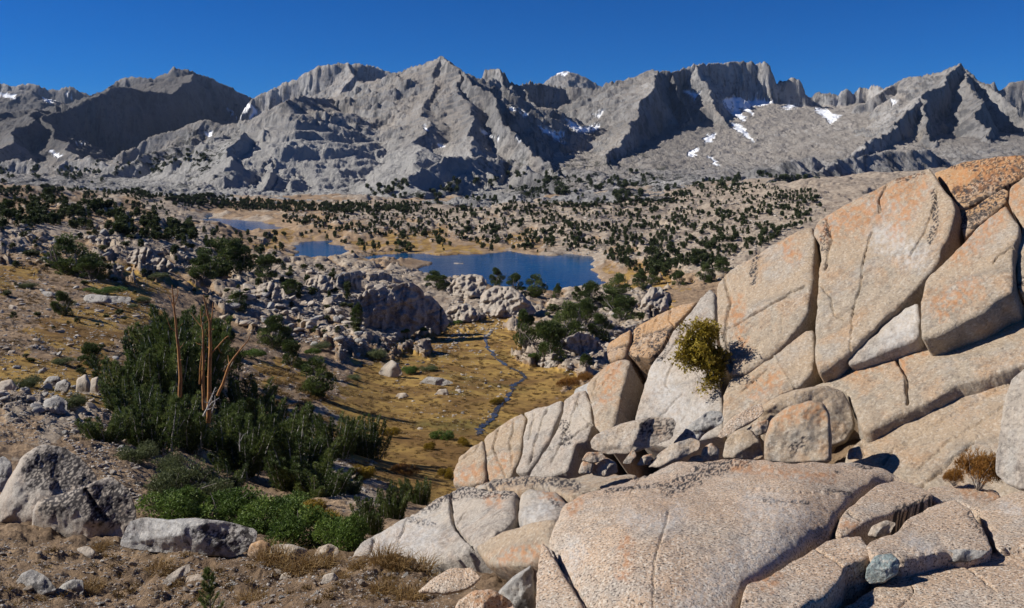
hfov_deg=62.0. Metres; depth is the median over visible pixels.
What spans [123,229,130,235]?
pine tree
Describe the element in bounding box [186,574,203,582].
rock
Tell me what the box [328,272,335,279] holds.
pine tree
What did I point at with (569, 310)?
pine tree
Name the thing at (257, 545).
rock
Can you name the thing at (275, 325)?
pine tree
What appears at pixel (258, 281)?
pine tree
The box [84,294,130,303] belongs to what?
rock
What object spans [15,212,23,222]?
pine tree
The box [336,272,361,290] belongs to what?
rock outcrop
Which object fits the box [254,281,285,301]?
rock outcrop
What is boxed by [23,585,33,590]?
rock
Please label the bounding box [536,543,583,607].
granite slab
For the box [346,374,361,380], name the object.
green shrub
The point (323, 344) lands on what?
green shrub
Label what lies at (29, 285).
green shrub
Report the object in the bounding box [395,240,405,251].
pine tree
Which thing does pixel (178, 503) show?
willow shrub
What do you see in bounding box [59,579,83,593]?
rock
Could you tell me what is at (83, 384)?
rock
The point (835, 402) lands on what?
boulder
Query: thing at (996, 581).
granite slab
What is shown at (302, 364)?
willow shrub
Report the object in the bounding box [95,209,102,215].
pine tree
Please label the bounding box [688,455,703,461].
rock
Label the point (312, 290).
pine tree
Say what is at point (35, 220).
pine tree
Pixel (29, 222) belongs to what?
pine tree
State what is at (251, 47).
sky
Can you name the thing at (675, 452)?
boulder
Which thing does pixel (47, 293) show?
rock
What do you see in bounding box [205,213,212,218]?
lake
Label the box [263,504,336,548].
willow shrub
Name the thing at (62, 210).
pine tree
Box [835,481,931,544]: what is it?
granite slab
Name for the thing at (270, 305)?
rock
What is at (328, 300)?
rock
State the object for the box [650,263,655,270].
pine tree
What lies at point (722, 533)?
granite dome
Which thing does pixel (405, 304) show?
rock outcrop
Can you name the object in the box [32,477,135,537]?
boulder
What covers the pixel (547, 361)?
rock outcrop
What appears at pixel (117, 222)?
pine tree
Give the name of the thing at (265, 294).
rock
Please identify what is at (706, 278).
pine tree
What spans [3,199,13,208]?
pine tree
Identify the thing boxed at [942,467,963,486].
brown shrub
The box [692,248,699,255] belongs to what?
pine tree
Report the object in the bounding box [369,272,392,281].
rock outcrop
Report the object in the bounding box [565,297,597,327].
pine tree
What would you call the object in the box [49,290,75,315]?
pine tree
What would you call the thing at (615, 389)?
granite slab
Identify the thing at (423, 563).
grass tuft
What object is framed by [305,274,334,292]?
rock outcrop
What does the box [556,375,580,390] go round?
brown shrub
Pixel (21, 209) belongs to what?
pine tree
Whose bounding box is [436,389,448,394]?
rock
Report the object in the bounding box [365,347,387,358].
green shrub
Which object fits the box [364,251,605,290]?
lake
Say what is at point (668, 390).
granite slab
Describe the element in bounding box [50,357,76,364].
green shrub
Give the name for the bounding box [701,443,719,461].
rock
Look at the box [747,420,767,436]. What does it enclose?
rock
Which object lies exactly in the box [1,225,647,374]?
scrub
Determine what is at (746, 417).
boulder
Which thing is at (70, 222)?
pine tree
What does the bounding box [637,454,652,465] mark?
rock
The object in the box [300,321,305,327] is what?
rock
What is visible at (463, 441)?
golden shrub
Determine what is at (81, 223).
pine tree
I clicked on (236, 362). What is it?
pine tree
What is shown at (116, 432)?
pine tree
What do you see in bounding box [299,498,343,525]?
golden shrub
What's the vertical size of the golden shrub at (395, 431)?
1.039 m
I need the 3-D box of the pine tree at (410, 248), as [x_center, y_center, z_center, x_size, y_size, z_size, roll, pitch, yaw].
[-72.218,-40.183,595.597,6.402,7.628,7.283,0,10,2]
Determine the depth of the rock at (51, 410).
32.85 m
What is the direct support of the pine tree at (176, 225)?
on the ground at (834, 193)
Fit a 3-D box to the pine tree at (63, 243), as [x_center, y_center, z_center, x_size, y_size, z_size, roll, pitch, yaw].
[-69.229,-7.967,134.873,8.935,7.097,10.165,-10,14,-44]
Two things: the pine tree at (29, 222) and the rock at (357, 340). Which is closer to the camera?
the rock at (357, 340)
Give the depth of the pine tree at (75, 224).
224.78 m
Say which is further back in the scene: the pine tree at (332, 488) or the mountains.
the mountains
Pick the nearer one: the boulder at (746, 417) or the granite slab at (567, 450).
the boulder at (746, 417)
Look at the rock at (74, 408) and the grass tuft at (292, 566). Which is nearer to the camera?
the grass tuft at (292, 566)
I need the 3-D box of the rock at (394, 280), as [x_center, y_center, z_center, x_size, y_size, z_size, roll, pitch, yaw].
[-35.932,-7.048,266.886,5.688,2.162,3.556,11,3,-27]
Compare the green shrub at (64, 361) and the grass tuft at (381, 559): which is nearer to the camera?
the grass tuft at (381, 559)
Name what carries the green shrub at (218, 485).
on the ground at (834, 193)
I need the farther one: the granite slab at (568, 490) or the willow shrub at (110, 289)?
the willow shrub at (110, 289)
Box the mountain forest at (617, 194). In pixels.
[0,148,817,201]
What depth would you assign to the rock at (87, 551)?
10.54 m
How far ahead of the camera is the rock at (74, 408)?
35.28 m
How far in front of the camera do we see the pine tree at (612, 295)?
242.53 m
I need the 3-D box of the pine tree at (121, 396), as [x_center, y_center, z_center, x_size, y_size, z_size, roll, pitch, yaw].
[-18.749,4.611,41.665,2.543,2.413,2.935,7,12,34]
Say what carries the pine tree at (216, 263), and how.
on the ground at (834, 193)
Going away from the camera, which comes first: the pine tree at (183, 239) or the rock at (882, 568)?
the rock at (882, 568)
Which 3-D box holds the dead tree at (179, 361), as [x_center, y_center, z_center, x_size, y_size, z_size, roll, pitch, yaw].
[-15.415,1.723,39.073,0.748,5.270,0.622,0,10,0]
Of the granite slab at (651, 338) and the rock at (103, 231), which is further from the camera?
the rock at (103, 231)
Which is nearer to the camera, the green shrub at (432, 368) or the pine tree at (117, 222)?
the green shrub at (432, 368)
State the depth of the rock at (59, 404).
33.18 m
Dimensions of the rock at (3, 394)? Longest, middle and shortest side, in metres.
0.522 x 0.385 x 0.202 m
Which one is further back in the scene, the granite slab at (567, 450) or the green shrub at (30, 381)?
the green shrub at (30, 381)
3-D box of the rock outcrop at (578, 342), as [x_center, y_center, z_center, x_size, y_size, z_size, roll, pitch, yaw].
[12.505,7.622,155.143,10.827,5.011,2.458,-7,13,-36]
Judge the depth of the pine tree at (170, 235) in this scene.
260.97 m
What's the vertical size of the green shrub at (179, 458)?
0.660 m
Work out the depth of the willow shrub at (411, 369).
134.66 m
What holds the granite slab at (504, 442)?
on the ground at (834, 193)
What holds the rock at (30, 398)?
on the ground at (834, 193)
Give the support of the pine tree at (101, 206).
on the ground at (834, 193)
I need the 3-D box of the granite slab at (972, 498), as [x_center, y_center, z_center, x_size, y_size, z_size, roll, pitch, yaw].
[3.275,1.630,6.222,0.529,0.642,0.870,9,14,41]
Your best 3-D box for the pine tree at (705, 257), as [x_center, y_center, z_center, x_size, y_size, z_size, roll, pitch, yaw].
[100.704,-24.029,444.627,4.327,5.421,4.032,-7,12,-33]
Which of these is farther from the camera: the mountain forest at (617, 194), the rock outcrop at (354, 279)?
the mountain forest at (617, 194)
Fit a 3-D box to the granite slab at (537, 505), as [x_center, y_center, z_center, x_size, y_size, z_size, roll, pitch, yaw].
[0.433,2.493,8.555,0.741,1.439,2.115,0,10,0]
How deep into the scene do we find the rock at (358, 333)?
149.97 m
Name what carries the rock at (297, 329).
on the ground at (834, 193)
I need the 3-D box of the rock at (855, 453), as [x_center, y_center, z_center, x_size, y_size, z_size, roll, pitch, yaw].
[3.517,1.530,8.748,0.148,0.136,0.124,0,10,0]
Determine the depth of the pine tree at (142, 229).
222.42 m
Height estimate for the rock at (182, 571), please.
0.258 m
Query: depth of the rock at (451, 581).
6.45 m
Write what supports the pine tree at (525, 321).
on the ground at (834, 193)
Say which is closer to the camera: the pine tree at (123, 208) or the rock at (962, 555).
the rock at (962, 555)
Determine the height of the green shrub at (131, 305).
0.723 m
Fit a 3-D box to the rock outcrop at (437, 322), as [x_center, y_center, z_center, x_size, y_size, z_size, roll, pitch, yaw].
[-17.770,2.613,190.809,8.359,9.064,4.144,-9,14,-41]
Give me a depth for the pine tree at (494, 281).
333.92 m
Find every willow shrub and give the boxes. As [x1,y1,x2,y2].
[83,286,127,294]
[134,485,207,519]
[186,483,264,523]
[232,493,314,534]
[241,348,266,358]
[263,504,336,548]
[269,489,323,508]
[295,361,309,368]
[304,348,320,354]
[311,512,370,550]
[401,366,419,373]
[428,429,454,439]
[452,319,462,323]
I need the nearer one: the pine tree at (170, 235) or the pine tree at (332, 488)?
the pine tree at (332, 488)
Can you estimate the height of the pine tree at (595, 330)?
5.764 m
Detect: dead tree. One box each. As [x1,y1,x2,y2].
[166,285,184,396]
[191,310,207,409]
[202,294,232,422]
[203,387,219,415]
[216,334,250,395]
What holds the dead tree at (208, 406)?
on the ground at (834, 193)
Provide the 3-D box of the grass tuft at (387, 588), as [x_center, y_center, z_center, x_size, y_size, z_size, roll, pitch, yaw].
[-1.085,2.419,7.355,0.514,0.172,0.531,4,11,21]
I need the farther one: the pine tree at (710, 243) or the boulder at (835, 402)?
the pine tree at (710, 243)
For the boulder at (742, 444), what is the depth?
9.35 m
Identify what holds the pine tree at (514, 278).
on the ground at (834, 193)
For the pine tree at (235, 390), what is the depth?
59.91 m
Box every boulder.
[0,444,96,522]
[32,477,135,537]
[120,517,256,556]
[455,589,513,607]
[498,565,534,607]
[591,417,675,454]
[649,438,699,467]
[674,411,722,442]
[718,404,763,437]
[723,429,762,459]
[758,386,854,446]
[764,401,831,463]
[996,370,1023,490]
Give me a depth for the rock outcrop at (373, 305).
178.31 m
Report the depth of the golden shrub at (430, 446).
73.84 m
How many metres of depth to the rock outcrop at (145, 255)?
157.95 m
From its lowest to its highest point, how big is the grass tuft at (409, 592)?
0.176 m
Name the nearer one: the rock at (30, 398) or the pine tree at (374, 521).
the pine tree at (374, 521)
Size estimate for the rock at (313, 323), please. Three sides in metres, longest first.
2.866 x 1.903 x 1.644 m
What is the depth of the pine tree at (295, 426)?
45.00 m
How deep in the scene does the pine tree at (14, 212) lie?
206.71 m
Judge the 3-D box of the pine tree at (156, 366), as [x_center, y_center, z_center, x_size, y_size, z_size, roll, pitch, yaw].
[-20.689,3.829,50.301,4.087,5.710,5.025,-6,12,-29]
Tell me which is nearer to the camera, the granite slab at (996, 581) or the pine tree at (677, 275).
the granite slab at (996, 581)
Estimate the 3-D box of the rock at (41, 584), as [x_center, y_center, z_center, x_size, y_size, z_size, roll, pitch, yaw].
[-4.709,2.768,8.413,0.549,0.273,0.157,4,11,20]
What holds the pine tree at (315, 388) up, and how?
on the ground at (834, 193)
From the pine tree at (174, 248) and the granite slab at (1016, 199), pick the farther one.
the pine tree at (174, 248)
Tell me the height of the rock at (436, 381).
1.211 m
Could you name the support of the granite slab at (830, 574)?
on the ground at (834, 193)
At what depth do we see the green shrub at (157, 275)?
153.27 m
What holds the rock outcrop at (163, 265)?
on the ground at (834, 193)
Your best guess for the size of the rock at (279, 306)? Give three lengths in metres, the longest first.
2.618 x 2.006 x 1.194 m
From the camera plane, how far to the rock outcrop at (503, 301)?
224.87 m
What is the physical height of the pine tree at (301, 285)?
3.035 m
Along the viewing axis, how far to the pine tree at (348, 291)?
202.33 m
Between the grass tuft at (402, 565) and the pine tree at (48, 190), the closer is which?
the grass tuft at (402, 565)
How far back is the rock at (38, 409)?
32.65 m
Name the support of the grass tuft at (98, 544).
on the ground at (834, 193)
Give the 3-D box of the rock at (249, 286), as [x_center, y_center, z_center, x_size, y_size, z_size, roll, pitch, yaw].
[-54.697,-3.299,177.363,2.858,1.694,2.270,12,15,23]
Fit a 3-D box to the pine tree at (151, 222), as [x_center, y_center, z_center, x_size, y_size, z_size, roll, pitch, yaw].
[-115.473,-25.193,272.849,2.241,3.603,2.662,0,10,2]
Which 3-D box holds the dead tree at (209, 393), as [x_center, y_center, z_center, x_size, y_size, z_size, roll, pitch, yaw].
[-13.073,2.447,38.025,1.435,5.906,0.558,2,10,12]
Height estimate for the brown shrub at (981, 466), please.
0.359 m
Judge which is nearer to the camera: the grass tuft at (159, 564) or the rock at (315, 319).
the grass tuft at (159, 564)
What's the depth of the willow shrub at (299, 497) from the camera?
26.99 m
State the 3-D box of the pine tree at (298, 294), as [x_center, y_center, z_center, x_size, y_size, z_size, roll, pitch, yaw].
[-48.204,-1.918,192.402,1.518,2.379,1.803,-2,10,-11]
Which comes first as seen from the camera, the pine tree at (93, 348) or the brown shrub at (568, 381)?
the brown shrub at (568, 381)
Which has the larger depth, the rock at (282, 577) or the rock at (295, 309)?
the rock at (295, 309)
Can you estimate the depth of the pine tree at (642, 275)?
333.47 m
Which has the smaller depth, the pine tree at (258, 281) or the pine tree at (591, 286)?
the pine tree at (258, 281)
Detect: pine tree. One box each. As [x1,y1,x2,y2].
[0,208,11,217]
[0,217,8,225]
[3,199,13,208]
[11,209,18,218]
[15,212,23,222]
[18,206,24,214]
[27,219,33,227]
[31,216,40,224]
[38,232,102,274]
[42,215,48,222]
[43,187,52,193]
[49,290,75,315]
[52,215,58,222]
[56,208,65,217]
[66,210,72,217]
[67,219,74,227]
[72,219,80,229]
[72,255,111,279]
[75,407,133,443]
[77,342,106,368]
[79,219,85,226]
[82,350,148,400]
[86,219,93,228]
[93,201,104,209]
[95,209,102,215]
[97,373,158,420]
[105,199,113,207]
[111,221,123,231]
[113,344,160,367]
[113,379,186,454]
[114,205,126,213]
[118,219,128,224]
[118,222,128,233]
[120,319,197,407]
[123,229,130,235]
[125,305,216,369]
[133,207,140,215]
[137,239,144,246]
[139,227,145,237]
[142,302,234,401]
[146,390,214,454]
[148,220,153,228]
[151,210,159,218]
[154,231,162,238]
[167,232,172,240]
[168,218,175,223]
[169,244,179,254]
[173,223,180,234]
[174,227,179,234]
[180,234,186,244]
[184,253,218,281]
[187,228,196,240]
[192,395,249,449]
[193,236,243,278]
[195,458,249,490]
[196,566,225,607]
[206,413,279,480]
[208,317,245,377]
[213,370,278,420]
[217,237,255,273]
[221,395,289,434]
[225,289,251,311]
[228,399,314,470]
[252,254,282,278]
[255,277,262,285]
[255,430,340,491]
[256,314,294,349]
[266,400,313,440]
[275,339,302,367]
[279,277,297,293]
[280,261,285,269]
[288,265,294,273]
[288,461,354,497]
[293,281,303,290]
[296,290,301,297]
[297,354,337,397]
[304,274,310,281]
[306,286,317,294]
[308,410,362,458]
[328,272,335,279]
[339,475,363,494]
[344,287,351,296]
[347,413,391,460]
[347,495,386,535]
[349,302,363,321]
[356,238,365,245]
[375,479,410,519]
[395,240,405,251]
[398,476,431,504]
[404,241,412,250]
[424,270,450,288]
[489,267,506,285]
[506,272,526,290]
[513,308,538,347]
[523,273,548,296]
[524,320,569,361]
[548,300,585,339]
[552,282,562,297]
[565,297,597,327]
[571,286,582,301]
[576,353,593,366]
[577,280,605,303]
[587,313,614,340]
[600,288,620,310]
[602,272,633,294]
[605,294,639,320]
[631,269,649,286]
[645,264,649,272]
[646,268,661,284]
[647,245,653,255]
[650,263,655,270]
[656,264,661,270]
[669,247,674,254]
[671,270,688,284]
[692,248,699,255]
[694,264,717,282]
[703,253,707,261]
[708,241,713,247]
[713,256,732,271]
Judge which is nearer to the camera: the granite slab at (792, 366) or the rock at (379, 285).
the granite slab at (792, 366)
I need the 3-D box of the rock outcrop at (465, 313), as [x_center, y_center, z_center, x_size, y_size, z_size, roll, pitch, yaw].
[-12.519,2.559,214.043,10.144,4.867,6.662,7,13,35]
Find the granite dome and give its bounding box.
[549,458,907,607]
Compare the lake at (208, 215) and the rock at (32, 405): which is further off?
the lake at (208, 215)
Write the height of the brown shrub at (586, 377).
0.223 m
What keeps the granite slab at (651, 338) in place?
on the ground at (834, 193)
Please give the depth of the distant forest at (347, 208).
722.73 m
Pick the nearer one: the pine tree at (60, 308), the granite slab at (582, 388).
the granite slab at (582, 388)
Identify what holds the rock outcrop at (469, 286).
on the ground at (834, 193)
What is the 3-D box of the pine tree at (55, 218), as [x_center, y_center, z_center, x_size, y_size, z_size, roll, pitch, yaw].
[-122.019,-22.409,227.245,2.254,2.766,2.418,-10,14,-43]
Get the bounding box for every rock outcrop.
[126,247,154,264]
[153,258,175,272]
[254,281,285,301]
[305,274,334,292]
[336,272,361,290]
[351,286,389,327]
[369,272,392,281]
[382,283,426,336]
[423,296,448,334]
[445,303,478,322]
[447,274,486,298]
[479,286,535,317]
[537,353,563,367]
[560,331,603,354]
[640,287,668,313]
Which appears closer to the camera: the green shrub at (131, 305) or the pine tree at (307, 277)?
the green shrub at (131, 305)
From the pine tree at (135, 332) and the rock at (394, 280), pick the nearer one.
the pine tree at (135, 332)
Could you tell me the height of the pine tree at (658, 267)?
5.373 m
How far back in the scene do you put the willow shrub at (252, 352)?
107.02 m
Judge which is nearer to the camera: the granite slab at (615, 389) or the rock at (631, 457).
the rock at (631, 457)
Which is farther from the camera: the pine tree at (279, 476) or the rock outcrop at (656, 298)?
the rock outcrop at (656, 298)
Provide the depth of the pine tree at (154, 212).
314.85 m
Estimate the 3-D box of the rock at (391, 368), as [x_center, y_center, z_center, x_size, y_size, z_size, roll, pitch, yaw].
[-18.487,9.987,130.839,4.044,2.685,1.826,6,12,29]
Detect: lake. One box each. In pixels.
[201,218,282,230]
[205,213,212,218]
[294,240,348,256]
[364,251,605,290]
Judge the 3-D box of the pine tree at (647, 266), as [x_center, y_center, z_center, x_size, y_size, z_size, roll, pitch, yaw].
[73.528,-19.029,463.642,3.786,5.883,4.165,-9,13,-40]
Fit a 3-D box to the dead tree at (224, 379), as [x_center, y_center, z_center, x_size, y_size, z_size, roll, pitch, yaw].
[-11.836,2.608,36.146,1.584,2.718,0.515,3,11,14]
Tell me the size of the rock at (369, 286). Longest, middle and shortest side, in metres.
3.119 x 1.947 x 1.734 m
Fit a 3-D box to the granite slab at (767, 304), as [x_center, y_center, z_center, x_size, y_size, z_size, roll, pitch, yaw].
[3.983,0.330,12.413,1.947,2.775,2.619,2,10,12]
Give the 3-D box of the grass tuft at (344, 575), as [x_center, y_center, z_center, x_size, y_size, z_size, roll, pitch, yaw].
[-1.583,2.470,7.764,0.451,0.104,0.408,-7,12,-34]
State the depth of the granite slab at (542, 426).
13.17 m
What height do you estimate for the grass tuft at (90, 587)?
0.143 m
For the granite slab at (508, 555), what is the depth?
7.06 m
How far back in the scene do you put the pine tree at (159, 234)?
224.90 m
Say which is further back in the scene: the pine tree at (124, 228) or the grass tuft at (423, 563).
the pine tree at (124, 228)
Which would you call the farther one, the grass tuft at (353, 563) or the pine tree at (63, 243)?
the pine tree at (63, 243)
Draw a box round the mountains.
[0,56,1023,206]
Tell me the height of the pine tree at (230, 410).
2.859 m
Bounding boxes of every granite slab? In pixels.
[353,486,519,573]
[454,441,488,488]
[475,473,636,502]
[477,520,555,593]
[484,414,527,480]
[516,401,563,475]
[518,489,565,526]
[530,391,627,478]
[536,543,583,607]
[574,382,588,393]
[587,360,656,477]
[607,330,645,385]
[628,302,696,379]
[635,290,731,468]
[717,228,821,377]
[723,331,823,459]
[740,536,869,607]
[814,169,964,382]
[814,319,1023,452]
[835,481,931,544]
[844,553,1023,607]
[845,384,1020,496]
[848,304,925,371]
[867,500,991,590]
[921,207,1023,355]
[928,484,999,525]
[935,155,1023,211]
[961,189,1015,241]
[980,491,1023,555]
[1009,178,1023,302]
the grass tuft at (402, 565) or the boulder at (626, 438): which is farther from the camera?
the boulder at (626, 438)
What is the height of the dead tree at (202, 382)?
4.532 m
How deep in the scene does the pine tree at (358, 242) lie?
633.17 m
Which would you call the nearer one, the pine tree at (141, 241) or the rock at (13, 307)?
the rock at (13, 307)
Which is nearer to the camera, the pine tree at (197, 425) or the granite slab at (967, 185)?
the granite slab at (967, 185)
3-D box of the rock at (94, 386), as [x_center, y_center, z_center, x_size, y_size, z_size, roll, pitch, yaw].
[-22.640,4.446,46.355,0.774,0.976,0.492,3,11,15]
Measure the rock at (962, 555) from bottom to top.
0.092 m
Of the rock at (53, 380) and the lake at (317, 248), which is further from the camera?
the lake at (317, 248)
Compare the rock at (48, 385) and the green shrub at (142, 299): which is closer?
the rock at (48, 385)
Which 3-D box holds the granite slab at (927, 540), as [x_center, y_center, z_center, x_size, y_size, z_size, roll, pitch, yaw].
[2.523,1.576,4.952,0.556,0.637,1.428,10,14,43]
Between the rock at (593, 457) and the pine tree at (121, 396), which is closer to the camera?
the rock at (593, 457)
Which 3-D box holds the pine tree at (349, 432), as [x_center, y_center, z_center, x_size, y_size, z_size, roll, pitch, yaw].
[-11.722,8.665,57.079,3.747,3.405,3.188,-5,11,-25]
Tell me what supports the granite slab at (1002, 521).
on the ground at (834, 193)
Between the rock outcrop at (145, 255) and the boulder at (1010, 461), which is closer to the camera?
the boulder at (1010, 461)
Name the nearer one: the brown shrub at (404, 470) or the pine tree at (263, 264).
the brown shrub at (404, 470)
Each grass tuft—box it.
[72,572,117,598]
[84,535,116,552]
[130,549,189,583]
[226,581,280,607]
[241,537,305,567]
[270,547,329,578]
[293,545,349,568]
[318,567,354,581]
[338,555,367,570]
[356,535,411,567]
[362,574,408,595]
[372,551,417,573]
[380,573,431,600]
[387,546,443,575]
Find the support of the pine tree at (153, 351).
on the ground at (834, 193)
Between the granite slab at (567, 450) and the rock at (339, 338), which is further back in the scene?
the rock at (339, 338)
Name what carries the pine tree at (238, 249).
on the ground at (834, 193)
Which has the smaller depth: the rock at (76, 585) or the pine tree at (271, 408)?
the rock at (76, 585)
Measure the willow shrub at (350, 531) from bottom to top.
0.590 m
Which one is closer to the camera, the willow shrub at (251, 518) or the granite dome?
the granite dome
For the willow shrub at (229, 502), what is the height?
0.775 m
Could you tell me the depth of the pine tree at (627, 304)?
201.70 m
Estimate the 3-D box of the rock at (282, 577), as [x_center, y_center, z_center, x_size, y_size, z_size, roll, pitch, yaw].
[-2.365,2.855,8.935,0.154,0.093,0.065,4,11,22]
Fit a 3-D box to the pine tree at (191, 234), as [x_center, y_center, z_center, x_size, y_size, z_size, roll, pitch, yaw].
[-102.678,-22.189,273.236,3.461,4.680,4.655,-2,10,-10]
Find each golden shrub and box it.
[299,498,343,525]
[352,464,377,480]
[379,427,400,436]
[423,442,435,449]
[437,467,453,479]
[457,437,469,446]
[488,396,504,403]
[663,315,734,397]
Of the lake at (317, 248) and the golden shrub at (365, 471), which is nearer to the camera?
the golden shrub at (365, 471)
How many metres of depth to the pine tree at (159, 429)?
30.09 m
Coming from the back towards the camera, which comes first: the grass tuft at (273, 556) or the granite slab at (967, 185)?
the granite slab at (967, 185)
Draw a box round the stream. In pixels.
[474,331,527,434]
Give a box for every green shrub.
[12,374,43,387]
[17,281,40,287]
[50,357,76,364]
[63,393,88,407]
[114,438,161,463]
[127,303,138,307]
[134,296,151,301]
[143,455,215,496]
[147,272,168,278]
[150,451,187,468]
[193,476,233,506]
[310,340,331,348]
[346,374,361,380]
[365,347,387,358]
[418,364,437,371]
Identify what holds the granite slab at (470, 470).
on the ground at (834, 193)
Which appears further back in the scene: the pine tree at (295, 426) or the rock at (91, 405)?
the pine tree at (295, 426)
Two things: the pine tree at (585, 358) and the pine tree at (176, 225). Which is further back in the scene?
the pine tree at (176, 225)
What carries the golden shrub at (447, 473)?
on the ground at (834, 193)
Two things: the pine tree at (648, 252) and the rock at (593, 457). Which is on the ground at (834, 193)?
the pine tree at (648, 252)
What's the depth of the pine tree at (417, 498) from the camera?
41.41 m
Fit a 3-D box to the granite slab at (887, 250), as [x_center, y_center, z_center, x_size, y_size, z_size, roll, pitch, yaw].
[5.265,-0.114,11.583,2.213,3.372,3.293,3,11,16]
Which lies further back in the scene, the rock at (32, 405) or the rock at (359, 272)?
the rock at (359, 272)
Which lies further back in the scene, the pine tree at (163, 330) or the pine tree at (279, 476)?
the pine tree at (163, 330)
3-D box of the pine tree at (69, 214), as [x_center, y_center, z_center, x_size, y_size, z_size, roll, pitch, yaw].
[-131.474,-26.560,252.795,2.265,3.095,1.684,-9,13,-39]
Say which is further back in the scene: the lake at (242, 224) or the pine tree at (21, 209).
the lake at (242, 224)
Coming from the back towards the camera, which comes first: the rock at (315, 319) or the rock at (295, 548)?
the rock at (315, 319)
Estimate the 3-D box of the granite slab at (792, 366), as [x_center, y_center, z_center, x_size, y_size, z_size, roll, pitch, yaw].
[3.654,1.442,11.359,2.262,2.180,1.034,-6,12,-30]
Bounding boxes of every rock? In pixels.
[0,379,16,390]
[0,392,8,396]
[0,456,11,491]
[8,305,17,309]
[16,569,55,594]
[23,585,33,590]
[27,395,35,400]
[30,403,43,407]
[32,406,44,412]
[41,291,53,296]
[41,383,52,388]
[43,376,60,385]
[43,396,67,414]
[47,407,54,412]
[54,379,70,392]
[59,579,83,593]
[67,406,79,409]
[76,374,90,394]
[77,546,95,558]
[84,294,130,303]
[85,402,97,408]
[90,377,100,393]
[100,229,107,233]
[162,564,190,583]
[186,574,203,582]
[219,314,229,319]
[229,303,240,308]
[239,319,254,325]
[243,283,254,289]
[247,293,255,299]
[248,540,270,559]
[259,292,269,297]
[266,302,274,308]
[270,544,309,562]
[275,303,283,308]
[280,572,292,579]
[291,307,298,311]
[293,328,305,331]
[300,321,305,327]
[306,321,316,328]
[310,317,318,321]
[315,544,338,559]
[321,573,337,583]
[323,297,333,304]
[333,316,339,322]
[334,336,344,341]
[353,270,362,277]
[354,331,362,335]
[355,338,365,342]
[365,283,373,289]
[374,283,384,287]
[379,360,402,377]
[392,277,403,283]
[396,393,408,397]
[419,568,480,594]
[421,377,452,385]
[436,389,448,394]
[578,461,593,473]
[582,452,605,462]
[592,458,617,476]
[623,449,636,463]
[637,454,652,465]
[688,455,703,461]
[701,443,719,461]
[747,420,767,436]
[847,446,862,459]
[865,553,899,583]
[868,520,895,537]
[948,549,987,562]
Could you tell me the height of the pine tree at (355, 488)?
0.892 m
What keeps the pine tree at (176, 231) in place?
on the ground at (834, 193)
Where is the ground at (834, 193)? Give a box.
[0,167,947,607]
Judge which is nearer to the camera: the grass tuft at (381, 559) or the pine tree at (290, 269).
the grass tuft at (381, 559)
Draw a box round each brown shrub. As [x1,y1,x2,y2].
[389,462,421,475]
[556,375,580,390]
[577,370,592,382]
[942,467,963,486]
[952,446,1003,490]
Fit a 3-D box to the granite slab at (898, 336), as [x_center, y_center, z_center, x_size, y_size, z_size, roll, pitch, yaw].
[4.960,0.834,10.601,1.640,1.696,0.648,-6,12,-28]
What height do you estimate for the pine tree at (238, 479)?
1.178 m
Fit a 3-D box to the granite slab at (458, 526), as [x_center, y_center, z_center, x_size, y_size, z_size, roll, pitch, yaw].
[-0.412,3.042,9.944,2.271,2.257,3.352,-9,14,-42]
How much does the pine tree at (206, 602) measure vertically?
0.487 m
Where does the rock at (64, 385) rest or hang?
on the ground at (834, 193)
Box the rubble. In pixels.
[0,193,824,607]
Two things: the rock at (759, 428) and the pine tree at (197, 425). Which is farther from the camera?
the pine tree at (197, 425)
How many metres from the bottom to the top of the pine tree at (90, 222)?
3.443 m
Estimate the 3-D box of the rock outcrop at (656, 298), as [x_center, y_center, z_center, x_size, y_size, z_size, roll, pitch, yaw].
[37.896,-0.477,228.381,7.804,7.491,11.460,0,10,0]
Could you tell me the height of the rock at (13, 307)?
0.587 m
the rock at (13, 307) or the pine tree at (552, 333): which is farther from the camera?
the pine tree at (552, 333)
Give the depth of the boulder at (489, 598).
5.33 m
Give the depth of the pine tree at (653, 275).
404.69 m
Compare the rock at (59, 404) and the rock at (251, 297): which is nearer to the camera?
the rock at (59, 404)
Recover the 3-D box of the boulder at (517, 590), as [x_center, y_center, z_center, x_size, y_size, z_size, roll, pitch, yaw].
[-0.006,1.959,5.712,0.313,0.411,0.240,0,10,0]
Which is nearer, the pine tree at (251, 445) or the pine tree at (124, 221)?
the pine tree at (251, 445)
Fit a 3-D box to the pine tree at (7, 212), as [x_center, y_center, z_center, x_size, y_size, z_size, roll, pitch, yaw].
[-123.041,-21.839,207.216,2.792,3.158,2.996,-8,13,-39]
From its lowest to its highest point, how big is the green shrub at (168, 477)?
1.077 m
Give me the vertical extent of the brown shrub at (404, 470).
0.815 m
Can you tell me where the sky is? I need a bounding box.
[0,0,1023,97]
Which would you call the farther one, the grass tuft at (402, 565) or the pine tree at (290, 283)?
the pine tree at (290, 283)
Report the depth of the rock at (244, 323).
140.13 m
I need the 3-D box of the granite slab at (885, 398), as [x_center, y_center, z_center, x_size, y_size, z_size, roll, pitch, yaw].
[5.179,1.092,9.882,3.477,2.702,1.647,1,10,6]
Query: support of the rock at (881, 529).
on the granite slab at (927, 540)
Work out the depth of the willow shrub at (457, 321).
209.03 m
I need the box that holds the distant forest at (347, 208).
[0,178,825,281]
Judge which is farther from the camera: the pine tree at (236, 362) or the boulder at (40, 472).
the pine tree at (236, 362)
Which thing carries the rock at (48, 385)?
on the ground at (834, 193)
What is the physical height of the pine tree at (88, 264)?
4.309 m

